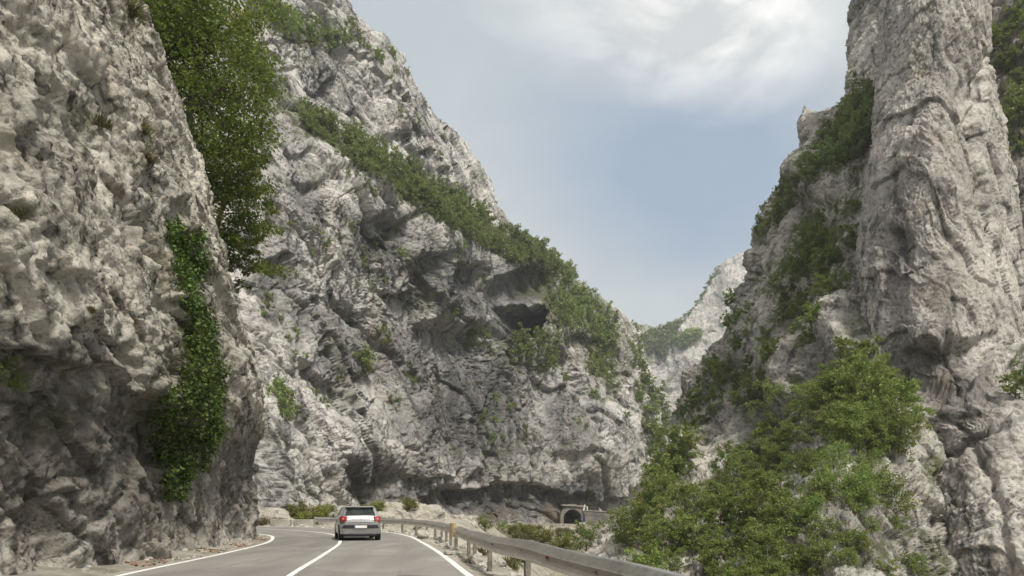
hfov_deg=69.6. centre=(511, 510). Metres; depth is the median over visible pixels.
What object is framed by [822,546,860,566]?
shrub
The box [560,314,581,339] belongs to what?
tree
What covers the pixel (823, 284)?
tree
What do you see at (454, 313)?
shrub
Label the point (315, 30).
shrub
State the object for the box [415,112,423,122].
shrub
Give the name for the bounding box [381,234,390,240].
shrub
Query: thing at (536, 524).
parapet
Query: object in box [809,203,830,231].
tree
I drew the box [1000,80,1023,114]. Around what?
tree
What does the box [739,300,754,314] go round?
shrub
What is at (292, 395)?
shrub
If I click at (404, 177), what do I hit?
ledge wood
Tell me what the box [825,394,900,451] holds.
tree
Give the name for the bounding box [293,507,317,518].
shrub
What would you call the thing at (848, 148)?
tree
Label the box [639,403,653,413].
tree
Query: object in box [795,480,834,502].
shrub
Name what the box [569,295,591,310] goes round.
tree
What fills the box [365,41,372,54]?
shrub
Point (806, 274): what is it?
tree
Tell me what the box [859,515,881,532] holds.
shrub
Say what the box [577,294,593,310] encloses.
tree
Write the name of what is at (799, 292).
tree
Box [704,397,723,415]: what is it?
shrub
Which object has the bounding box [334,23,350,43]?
shrub
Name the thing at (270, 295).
shrub
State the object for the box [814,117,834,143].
tree
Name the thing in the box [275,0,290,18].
shrub
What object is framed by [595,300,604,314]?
tree
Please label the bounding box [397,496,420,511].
shrub
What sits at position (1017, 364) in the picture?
bush
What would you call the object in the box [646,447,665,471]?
tree
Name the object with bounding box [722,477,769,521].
tree
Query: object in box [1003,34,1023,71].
tree
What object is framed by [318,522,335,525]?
concrete block
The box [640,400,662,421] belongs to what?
tree
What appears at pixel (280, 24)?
shrub
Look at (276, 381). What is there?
shrub
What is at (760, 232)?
tree
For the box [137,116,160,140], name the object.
grass tuft
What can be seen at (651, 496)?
tree
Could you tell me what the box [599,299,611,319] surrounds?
tree
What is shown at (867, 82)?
tree
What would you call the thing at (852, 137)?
tree
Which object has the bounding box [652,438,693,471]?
tree
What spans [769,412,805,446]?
tree
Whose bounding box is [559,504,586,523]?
tunnel portal
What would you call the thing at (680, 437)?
tree
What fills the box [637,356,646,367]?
shrub
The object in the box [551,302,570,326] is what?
tree
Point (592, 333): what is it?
tree
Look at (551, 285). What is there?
tree
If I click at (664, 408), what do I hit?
tree
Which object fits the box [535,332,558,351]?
shrub
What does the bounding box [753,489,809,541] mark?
tree
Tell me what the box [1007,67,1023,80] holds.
tree
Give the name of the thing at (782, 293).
tree
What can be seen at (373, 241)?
shrub
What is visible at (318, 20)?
shrub
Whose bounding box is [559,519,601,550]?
bush
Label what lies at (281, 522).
concrete block
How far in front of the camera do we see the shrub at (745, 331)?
102.39 m
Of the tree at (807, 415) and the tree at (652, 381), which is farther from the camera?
the tree at (652, 381)
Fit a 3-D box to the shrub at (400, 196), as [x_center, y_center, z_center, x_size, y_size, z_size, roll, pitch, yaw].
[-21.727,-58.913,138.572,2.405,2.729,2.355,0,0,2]
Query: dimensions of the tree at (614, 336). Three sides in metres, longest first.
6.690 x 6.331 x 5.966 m
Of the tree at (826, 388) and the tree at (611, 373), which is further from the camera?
the tree at (611, 373)
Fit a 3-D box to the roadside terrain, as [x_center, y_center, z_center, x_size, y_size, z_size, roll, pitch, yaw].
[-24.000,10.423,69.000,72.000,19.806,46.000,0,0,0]
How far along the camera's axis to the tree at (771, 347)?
84.69 m
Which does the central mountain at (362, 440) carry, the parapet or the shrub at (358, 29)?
the shrub at (358, 29)
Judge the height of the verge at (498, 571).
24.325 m
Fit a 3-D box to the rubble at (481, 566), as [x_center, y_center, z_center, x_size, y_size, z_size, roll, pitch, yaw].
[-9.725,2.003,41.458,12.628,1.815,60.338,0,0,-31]
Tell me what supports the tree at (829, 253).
on the slope
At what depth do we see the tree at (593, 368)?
226.16 m
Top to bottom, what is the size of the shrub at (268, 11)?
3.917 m
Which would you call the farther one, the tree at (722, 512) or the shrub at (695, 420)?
the shrub at (695, 420)
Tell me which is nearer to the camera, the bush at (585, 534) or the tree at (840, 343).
the tree at (840, 343)
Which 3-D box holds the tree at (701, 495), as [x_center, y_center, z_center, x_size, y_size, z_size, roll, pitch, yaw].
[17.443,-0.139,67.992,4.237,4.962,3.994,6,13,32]
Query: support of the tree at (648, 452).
on the central mountain at (362, 440)
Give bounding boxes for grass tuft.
[8,204,27,220]
[86,304,98,313]
[89,110,115,131]
[125,0,150,27]
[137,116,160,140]
[141,144,159,169]
[169,285,190,304]
[259,517,269,524]
[477,547,486,554]
[498,555,521,569]
[508,531,520,537]
[517,533,529,539]
[554,529,564,534]
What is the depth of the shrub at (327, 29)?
141.73 m
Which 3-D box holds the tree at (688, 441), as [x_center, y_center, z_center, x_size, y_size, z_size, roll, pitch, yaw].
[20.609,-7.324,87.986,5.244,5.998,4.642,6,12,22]
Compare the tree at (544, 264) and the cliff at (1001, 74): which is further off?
the tree at (544, 264)
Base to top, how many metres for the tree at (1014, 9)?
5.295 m
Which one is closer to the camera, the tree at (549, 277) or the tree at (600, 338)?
the tree at (549, 277)
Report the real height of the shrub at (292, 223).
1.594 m
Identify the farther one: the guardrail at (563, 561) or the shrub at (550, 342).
the shrub at (550, 342)
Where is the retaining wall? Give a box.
[585,510,616,523]
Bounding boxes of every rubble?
[61,534,265,573]
[264,514,477,527]
[274,525,523,575]
[381,524,511,569]
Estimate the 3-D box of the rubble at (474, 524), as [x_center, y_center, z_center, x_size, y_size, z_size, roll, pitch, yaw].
[-15.521,1.044,66.150,25.376,1.365,16.278,0,0,0]
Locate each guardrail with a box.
[314,517,451,545]
[454,526,686,575]
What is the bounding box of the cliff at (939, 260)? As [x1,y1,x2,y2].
[854,0,1023,575]
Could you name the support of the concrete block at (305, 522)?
on the roadside terrain
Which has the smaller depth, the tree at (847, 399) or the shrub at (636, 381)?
the tree at (847, 399)
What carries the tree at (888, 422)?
on the slope
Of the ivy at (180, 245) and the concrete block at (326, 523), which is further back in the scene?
the concrete block at (326, 523)
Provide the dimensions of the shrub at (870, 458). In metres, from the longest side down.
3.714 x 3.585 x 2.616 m
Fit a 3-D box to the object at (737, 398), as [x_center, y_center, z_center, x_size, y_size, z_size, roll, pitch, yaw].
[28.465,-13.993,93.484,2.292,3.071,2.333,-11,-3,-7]
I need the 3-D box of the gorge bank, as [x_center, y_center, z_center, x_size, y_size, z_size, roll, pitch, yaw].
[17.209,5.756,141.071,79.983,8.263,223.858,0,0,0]
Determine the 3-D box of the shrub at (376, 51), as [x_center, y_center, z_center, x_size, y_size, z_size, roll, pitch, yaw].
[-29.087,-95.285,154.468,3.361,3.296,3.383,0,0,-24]
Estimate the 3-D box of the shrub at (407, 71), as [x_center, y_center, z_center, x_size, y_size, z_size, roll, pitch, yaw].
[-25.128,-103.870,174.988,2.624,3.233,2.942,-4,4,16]
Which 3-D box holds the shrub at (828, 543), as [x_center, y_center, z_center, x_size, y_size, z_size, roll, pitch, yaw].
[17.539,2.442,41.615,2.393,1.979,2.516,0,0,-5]
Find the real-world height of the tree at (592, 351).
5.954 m
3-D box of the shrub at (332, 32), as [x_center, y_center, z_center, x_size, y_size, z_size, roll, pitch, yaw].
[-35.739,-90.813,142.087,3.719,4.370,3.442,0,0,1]
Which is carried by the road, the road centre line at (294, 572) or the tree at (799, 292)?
the road centre line at (294, 572)
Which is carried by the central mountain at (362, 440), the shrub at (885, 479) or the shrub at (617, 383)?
the shrub at (617, 383)
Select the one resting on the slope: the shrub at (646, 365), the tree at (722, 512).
the tree at (722, 512)
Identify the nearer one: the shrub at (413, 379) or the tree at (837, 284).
the tree at (837, 284)
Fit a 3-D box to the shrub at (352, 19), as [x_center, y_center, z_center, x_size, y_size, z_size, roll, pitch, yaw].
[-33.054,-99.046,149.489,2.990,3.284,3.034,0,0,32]
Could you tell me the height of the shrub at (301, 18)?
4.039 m
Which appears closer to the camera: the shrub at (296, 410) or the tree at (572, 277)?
the shrub at (296, 410)
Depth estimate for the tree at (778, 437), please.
69.07 m
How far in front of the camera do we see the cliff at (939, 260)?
67.00 m
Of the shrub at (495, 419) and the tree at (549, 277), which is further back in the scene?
the tree at (549, 277)
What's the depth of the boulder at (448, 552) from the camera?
21.19 m
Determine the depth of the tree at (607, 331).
246.44 m
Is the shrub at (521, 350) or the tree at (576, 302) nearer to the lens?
the shrub at (521, 350)
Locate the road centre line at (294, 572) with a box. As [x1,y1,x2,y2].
[277,529,341,575]
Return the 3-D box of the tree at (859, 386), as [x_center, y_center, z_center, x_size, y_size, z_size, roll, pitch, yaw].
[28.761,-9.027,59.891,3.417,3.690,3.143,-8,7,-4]
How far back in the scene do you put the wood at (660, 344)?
715.77 m
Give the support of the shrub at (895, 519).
on the slope
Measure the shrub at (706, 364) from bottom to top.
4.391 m
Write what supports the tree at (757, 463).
on the slope
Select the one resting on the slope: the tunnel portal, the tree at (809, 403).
the tree at (809, 403)
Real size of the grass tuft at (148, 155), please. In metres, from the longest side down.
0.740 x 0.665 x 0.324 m
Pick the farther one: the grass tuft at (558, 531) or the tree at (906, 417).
the grass tuft at (558, 531)
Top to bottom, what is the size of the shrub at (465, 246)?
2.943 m
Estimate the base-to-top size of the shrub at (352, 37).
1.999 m
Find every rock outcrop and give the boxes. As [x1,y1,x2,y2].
[258,507,294,523]
[329,505,354,515]
[377,502,452,519]
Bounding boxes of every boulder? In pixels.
[417,530,428,538]
[443,549,452,554]
[465,554,482,564]
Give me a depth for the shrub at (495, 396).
182.56 m
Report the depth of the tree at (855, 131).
89.94 m
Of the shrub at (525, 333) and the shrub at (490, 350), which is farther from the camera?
the shrub at (525, 333)
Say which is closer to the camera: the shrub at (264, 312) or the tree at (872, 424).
the tree at (872, 424)
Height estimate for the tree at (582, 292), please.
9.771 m
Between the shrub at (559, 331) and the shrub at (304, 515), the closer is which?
the shrub at (304, 515)
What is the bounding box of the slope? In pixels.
[583,0,962,575]
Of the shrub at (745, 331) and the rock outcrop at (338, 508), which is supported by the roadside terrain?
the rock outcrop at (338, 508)
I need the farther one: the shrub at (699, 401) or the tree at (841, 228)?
the shrub at (699, 401)
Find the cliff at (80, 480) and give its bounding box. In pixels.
[0,0,269,575]
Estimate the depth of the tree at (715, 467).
76.15 m
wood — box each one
[296,96,579,277]
[640,320,682,354]
[668,327,702,349]
[677,266,719,320]
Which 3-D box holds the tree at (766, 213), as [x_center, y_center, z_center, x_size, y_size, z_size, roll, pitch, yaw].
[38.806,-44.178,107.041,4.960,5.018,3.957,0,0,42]
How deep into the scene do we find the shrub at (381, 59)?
155.12 m
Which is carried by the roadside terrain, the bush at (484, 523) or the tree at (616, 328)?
the bush at (484, 523)
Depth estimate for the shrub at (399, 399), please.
127.59 m
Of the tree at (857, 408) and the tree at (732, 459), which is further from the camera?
the tree at (732, 459)
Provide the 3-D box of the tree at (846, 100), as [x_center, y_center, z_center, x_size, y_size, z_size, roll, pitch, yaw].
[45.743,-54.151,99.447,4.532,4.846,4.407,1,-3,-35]
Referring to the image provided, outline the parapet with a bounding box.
[492,523,565,525]
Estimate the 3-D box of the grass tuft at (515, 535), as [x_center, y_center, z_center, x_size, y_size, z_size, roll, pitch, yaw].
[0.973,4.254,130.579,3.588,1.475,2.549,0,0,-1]
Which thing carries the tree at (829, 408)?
on the slope
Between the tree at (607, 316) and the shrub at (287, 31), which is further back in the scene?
the tree at (607, 316)
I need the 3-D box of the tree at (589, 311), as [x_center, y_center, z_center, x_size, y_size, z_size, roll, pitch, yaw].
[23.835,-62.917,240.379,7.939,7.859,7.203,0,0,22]
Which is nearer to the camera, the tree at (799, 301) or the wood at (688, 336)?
the tree at (799, 301)
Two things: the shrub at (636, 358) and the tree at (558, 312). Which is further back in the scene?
the shrub at (636, 358)
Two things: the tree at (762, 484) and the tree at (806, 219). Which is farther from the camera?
the tree at (806, 219)
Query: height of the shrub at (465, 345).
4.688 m
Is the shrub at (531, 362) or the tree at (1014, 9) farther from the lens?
the shrub at (531, 362)
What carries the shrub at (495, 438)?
on the central mountain at (362, 440)
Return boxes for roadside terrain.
[258,515,554,575]
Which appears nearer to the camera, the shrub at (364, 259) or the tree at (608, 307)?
the shrub at (364, 259)
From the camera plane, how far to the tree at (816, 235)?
89.58 m
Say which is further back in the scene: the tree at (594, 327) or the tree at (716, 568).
the tree at (594, 327)
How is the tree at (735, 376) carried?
on the slope
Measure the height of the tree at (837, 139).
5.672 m
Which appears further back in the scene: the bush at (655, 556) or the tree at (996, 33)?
the tree at (996, 33)
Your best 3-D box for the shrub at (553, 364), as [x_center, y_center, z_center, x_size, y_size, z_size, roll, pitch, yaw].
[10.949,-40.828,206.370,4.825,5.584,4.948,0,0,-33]
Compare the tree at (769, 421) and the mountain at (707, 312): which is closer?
the tree at (769, 421)
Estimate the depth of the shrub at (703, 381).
112.27 m
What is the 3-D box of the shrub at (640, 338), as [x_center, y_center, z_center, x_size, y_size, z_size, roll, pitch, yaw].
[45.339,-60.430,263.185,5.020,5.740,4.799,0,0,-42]
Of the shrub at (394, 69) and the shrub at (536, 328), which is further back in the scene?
the shrub at (536, 328)
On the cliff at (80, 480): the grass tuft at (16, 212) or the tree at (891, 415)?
the grass tuft at (16, 212)
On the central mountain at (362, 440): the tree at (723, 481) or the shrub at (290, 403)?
the shrub at (290, 403)
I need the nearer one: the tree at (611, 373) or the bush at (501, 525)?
the bush at (501, 525)
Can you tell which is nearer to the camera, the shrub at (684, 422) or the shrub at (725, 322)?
the shrub at (684, 422)
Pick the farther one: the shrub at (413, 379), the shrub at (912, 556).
the shrub at (413, 379)
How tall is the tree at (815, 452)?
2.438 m
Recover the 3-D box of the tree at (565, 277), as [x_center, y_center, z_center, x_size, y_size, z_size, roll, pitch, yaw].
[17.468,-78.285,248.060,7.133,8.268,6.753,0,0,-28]
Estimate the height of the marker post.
1.360 m
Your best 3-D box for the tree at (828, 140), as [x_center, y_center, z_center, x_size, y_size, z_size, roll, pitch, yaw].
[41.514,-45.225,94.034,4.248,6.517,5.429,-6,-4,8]
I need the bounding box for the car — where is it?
[332,506,380,540]
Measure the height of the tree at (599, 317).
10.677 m
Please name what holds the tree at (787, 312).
on the slope
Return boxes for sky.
[349,0,850,326]
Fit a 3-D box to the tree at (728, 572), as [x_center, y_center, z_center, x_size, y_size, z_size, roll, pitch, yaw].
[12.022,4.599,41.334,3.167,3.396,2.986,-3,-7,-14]
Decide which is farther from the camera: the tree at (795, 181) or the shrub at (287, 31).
the shrub at (287, 31)
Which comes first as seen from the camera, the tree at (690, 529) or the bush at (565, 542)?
the tree at (690, 529)
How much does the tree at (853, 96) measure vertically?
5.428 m
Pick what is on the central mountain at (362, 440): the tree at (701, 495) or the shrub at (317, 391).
the shrub at (317, 391)
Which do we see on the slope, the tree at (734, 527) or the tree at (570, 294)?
the tree at (734, 527)
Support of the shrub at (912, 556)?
on the slope
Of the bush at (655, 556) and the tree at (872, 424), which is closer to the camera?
the bush at (655, 556)
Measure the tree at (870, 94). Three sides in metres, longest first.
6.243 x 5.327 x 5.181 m
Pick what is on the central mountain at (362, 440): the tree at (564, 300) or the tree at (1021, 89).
the tree at (564, 300)
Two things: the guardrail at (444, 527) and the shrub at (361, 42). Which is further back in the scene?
the shrub at (361, 42)
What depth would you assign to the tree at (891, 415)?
52.79 m
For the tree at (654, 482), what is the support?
on the slope
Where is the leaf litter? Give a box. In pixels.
[121,534,266,566]
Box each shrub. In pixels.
[257,5,276,23]
[257,308,267,315]
[263,289,273,301]
[265,383,291,404]
[266,376,289,392]
[271,1,288,24]
[272,19,286,30]
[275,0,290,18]
[276,55,285,69]
[277,16,289,28]
[278,406,293,421]
[279,399,294,410]
[281,384,296,408]
[282,27,293,42]
[285,220,296,229]
[286,500,316,518]
[291,6,303,32]
[291,400,302,416]
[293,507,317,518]
[294,36,303,45]
[300,15,314,30]
[305,20,318,36]
[305,32,315,48]
[307,8,325,37]
[308,502,339,518]
[309,35,321,48]
[311,386,319,395]
[319,396,330,406]
[320,27,336,49]
[321,22,337,43]
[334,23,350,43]
[336,375,345,384]
[346,11,357,24]
[348,31,355,41]
[348,220,356,233]
[352,23,364,39]
[355,36,365,46]
[360,257,368,266]
[361,175,371,187]
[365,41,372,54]
[366,277,375,283]
[368,498,386,510]
[369,45,381,59]
[370,186,380,197]
[371,239,377,247]
[376,49,383,64]
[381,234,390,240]
[387,46,397,61]
[392,64,398,72]
[395,396,402,402]
[396,245,408,261]
[397,192,403,205]
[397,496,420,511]
[404,66,410,79]
[409,376,418,383]
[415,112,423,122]
[448,307,459,319]
[455,254,462,263]
[461,240,467,250]
[463,334,473,348]
[468,329,481,346]
[477,411,487,423]
[479,326,490,343]
[486,431,497,443]
[487,340,493,353]
[489,392,500,404]
[489,414,499,426]
[506,343,528,363]
[509,331,525,343]
[511,322,532,344]
[514,341,524,352]
[522,339,536,354]
[526,350,536,364]
[533,325,548,339]
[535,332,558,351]
[537,339,546,349]
[542,353,556,369]
[548,354,558,371]
[549,323,563,344]
[550,345,560,355]
[561,369,571,384]
[571,415,583,424]
[587,385,599,399]
[604,373,612,385]
[614,381,621,388]
[631,320,642,332]
[632,333,645,348]
[632,352,641,362]
[633,386,647,401]
[634,344,646,358]
[634,376,643,387]
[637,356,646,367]
[638,359,649,372]
[638,366,646,375]
[640,369,649,384]
[671,400,686,419]
[678,418,691,429]
[683,393,697,403]
[684,394,705,413]
[687,387,702,400]
[689,413,705,426]
[692,371,709,387]
[699,355,719,377]
[700,376,710,387]
[700,392,710,402]
[700,413,709,422]
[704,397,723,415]
[707,353,717,364]
[708,375,727,400]
[710,353,730,375]
[711,366,728,389]
[719,309,729,326]
[722,287,736,306]
[723,293,733,305]
[727,307,743,325]
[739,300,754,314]
[739,327,749,337]
[742,315,755,327]
[780,488,827,526]
[785,548,826,575]
[788,447,836,476]
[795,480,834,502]
[798,536,846,569]
[799,468,839,492]
[804,512,853,549]
[806,438,856,472]
[806,463,870,511]
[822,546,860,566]
[826,527,878,552]
[838,447,889,480]
[839,464,890,513]
[840,466,883,496]
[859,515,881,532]
[862,461,908,494]
[873,556,902,575]
[877,480,922,520]
[888,515,914,534]
[898,550,928,575]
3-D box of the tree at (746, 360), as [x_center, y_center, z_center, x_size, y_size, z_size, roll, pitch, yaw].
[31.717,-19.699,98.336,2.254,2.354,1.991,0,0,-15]
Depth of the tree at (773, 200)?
103.56 m
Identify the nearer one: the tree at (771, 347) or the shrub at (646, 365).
the tree at (771, 347)
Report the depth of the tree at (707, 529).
48.82 m
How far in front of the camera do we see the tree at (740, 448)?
80.35 m
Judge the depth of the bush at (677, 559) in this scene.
45.51 m
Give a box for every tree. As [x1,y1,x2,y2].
[143,0,298,215]
[144,0,237,101]
[187,118,293,278]
[223,232,268,292]
[226,5,250,45]
[535,252,545,269]
[541,270,553,280]
[541,275,559,289]
[544,252,552,271]
[545,294,563,306]
[548,289,556,302]
[550,262,560,278]
[551,301,565,314]
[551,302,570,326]
[552,286,567,299]
[557,292,571,306]
[559,281,581,298]
[559,300,578,322]
[560,267,574,285]
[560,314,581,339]
[561,268,576,287]
[565,287,581,300]
[566,299,586,326]
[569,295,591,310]
[572,304,587,319]
[575,280,597,300]
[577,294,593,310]
[583,306,597,322]
[584,321,597,345]
[584,361,607,377]
[585,298,596,315]
[585,311,606,342]
[586,343,601,357]
[587,319,602,332]
[587,353,611,372]
[591,294,601,307]
[592,326,606,346]
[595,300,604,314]
[595,310,615,329]
[597,348,616,368]
[597,492,670,548]
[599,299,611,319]
[600,329,614,346]
[600,338,618,355]
[600,364,617,378]
[602,329,611,340]
[604,322,621,335]
[604,513,648,541]
[605,330,620,339]
[613,310,619,322]
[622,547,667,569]
[627,489,667,518]
[635,512,693,554]
[638,417,659,446]
[638,459,678,492]
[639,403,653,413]
[639,451,682,482]
[639,472,673,512]
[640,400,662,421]
[641,416,653,425]
[642,372,657,390]
[645,443,656,456]
[646,434,660,451]
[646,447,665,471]
[647,392,659,403]
[648,473,728,541]
[649,380,668,404]
[652,417,682,450]
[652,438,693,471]
[659,400,671,412]
[660,420,668,432]
[661,410,669,427]
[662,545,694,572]
[664,423,704,458]
[665,426,692,442]
[674,458,696,478]
[676,507,721,553]
[682,484,721,520]
[693,526,728,550]
[695,533,736,567]
[699,480,740,505]
[702,474,739,505]
[703,493,734,526]
[703,562,743,575]
[707,560,745,575]
[710,440,749,479]
[710,519,750,553]
[720,450,764,489]
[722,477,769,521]
[722,487,755,533]
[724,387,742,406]
[726,440,755,462]
[726,516,798,575]
[727,332,742,351]
[728,554,778,575]
[729,368,739,384]
[729,450,778,482]
[730,469,788,529]
[732,368,752,387]
[738,467,779,499]
[738,520,775,548]
[739,540,782,566]
[740,354,753,368]
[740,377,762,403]
[744,378,803,437]
[744,438,794,475]
[746,413,783,452]
[751,212,770,245]
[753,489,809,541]
[754,258,800,289]
[754,339,777,363]
[754,366,764,384]
[755,323,776,343]
[758,185,786,215]
[759,201,766,213]
[759,338,778,360]
[761,200,782,229]
[761,433,796,464]
[763,561,799,575]
[765,471,797,491]
[768,197,793,223]
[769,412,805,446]
[770,178,794,208]
[770,452,801,474]
[771,539,807,570]
[772,298,800,322]
[776,183,790,195]
[777,283,797,306]
[782,406,835,444]
[783,216,831,263]
[784,180,805,203]
[785,316,804,333]
[785,392,809,417]
[786,173,799,187]
[786,229,818,272]
[786,292,814,318]
[789,368,856,434]
[792,142,825,176]
[793,330,815,346]
[794,286,810,299]
[795,446,825,465]
[796,215,812,236]
[796,238,824,290]
[797,300,821,331]
[798,148,830,180]
[799,208,837,250]
[799,225,836,272]
[799,325,810,336]
[802,393,820,413]
[803,171,820,185]
[805,132,857,173]
[806,272,838,296]
[808,236,843,274]
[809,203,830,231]
[809,251,837,284]
[813,375,841,401]
[813,399,865,442]
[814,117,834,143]
[815,127,837,148]
[815,404,843,430]
[816,363,842,404]
[819,128,846,165]
[820,387,856,424]
[822,368,880,409]
[823,408,894,461]
[824,112,850,144]
[824,352,900,409]
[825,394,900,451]
[826,266,855,291]
[826,334,889,380]
[827,88,860,140]
[829,223,845,244]
[829,408,881,443]
[835,87,859,113]
[836,91,860,122]
[838,109,871,147]
[838,111,867,142]
[838,140,854,161]
[838,199,860,220]
[838,222,858,250]
[840,354,896,394]
[842,107,872,155]
[843,95,874,128]
[844,129,870,156]
[846,89,873,118]
[847,69,873,109]
[847,378,878,402]
[850,412,913,446]
[856,375,935,429]
[857,78,874,106]
[857,372,919,410]
[870,399,903,431]
[872,399,932,462]
[989,48,1013,70]
[991,15,1023,49]
[999,79,1023,133]
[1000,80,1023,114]
[1001,0,1023,28]
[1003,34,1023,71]
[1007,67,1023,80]
[1007,135,1023,150]
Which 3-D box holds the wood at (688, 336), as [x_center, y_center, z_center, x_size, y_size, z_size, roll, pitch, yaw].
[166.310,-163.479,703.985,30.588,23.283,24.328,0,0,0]
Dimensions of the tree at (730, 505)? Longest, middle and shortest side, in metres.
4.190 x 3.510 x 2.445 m
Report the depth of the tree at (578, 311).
226.38 m
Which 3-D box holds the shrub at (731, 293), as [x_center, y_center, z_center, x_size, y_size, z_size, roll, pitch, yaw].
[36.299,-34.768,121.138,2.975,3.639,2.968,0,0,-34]
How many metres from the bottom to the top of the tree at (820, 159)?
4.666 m
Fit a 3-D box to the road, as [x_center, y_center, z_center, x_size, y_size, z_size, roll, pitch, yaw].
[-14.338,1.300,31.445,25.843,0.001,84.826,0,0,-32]
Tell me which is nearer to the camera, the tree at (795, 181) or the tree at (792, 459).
the tree at (792, 459)
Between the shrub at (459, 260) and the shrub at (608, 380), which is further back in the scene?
the shrub at (608, 380)
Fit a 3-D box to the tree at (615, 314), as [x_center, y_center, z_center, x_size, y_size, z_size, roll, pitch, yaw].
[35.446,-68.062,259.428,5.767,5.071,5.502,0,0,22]
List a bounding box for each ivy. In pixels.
[138,298,234,515]
[164,214,214,317]
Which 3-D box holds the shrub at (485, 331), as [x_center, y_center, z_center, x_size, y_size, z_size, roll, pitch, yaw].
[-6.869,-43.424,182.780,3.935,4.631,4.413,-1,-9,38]
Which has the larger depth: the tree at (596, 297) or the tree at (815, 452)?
the tree at (596, 297)
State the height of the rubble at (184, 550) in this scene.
3.129 m
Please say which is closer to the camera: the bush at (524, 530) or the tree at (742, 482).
the tree at (742, 482)
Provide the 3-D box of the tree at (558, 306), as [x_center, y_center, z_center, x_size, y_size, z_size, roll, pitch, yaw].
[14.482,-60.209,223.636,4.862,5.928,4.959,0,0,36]
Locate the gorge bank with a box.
[495,523,602,575]
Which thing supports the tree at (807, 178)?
on the slope
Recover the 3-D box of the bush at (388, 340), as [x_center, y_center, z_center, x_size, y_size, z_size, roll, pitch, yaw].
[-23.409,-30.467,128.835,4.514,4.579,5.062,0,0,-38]
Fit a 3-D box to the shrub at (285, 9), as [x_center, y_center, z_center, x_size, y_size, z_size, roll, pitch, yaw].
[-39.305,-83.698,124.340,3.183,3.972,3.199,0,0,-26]
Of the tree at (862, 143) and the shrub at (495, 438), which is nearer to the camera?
the tree at (862, 143)
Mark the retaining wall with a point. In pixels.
(592, 515)
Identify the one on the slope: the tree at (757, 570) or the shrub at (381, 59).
the tree at (757, 570)
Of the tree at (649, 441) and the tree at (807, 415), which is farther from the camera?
the tree at (649, 441)
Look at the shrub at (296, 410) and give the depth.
81.01 m
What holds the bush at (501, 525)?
on the roadside terrain
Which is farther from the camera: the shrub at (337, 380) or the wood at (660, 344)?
the wood at (660, 344)
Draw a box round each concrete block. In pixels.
[270,519,291,526]
[293,519,314,526]
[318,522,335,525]
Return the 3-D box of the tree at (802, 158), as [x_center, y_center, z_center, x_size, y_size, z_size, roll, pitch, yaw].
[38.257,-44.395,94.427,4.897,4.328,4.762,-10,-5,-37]
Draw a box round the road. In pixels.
[103,526,479,575]
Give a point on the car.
(357, 521)
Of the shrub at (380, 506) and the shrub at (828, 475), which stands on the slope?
the shrub at (828, 475)
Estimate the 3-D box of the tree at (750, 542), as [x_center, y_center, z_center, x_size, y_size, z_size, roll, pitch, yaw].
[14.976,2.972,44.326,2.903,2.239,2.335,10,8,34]
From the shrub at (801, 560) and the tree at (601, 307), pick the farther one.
the tree at (601, 307)
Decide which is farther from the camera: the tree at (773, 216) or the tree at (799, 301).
the tree at (773, 216)
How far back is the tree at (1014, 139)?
84.84 m
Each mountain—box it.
[152,0,671,523]
[636,252,746,411]
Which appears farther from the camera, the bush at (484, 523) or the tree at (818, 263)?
the tree at (818, 263)
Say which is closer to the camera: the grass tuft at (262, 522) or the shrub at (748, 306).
the grass tuft at (262, 522)
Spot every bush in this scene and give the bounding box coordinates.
[0,357,37,391]
[286,7,304,35]
[349,343,379,375]
[371,322,391,348]
[475,512,494,531]
[494,520,507,533]
[505,521,520,533]
[516,522,538,536]
[531,524,556,544]
[549,535,576,549]
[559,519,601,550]
[995,369,1023,399]
[1009,353,1023,376]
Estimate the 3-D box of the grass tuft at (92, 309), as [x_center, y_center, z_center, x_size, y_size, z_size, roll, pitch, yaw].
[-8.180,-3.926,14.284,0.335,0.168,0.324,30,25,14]
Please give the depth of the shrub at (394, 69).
158.88 m
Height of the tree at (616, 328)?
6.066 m
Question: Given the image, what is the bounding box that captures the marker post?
[450,523,457,549]
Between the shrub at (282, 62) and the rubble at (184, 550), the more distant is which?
the shrub at (282, 62)
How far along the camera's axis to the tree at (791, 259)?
94.56 m
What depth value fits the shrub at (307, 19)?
135.37 m
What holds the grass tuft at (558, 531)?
on the gorge bank
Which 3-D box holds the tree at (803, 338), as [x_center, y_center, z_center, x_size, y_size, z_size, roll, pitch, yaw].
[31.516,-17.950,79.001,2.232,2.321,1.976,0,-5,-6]
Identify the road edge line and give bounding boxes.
[116,534,273,575]
[266,526,472,575]
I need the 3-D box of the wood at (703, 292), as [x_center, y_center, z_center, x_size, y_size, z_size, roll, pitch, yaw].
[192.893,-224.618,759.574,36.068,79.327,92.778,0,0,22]
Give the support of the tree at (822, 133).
on the slope
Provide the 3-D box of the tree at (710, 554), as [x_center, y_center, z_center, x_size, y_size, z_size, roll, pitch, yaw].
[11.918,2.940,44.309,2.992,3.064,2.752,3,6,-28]
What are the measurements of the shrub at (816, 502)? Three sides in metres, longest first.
3.172 x 2.964 x 2.820 m
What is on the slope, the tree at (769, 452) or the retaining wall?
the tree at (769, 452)
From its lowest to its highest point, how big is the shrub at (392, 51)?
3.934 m
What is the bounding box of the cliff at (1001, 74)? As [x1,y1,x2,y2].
[988,0,1023,227]
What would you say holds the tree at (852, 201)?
on the slope
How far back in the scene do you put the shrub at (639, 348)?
260.31 m
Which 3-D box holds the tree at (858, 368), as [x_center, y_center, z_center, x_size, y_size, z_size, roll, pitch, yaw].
[26.380,-8.539,55.773,4.538,6.656,4.934,-1,1,-39]
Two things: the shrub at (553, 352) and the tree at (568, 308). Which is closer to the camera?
the shrub at (553, 352)
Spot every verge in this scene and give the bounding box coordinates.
[2,535,264,575]
[384,530,516,575]
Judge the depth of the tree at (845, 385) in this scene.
63.42 m
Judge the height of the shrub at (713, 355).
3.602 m
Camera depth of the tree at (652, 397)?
252.67 m

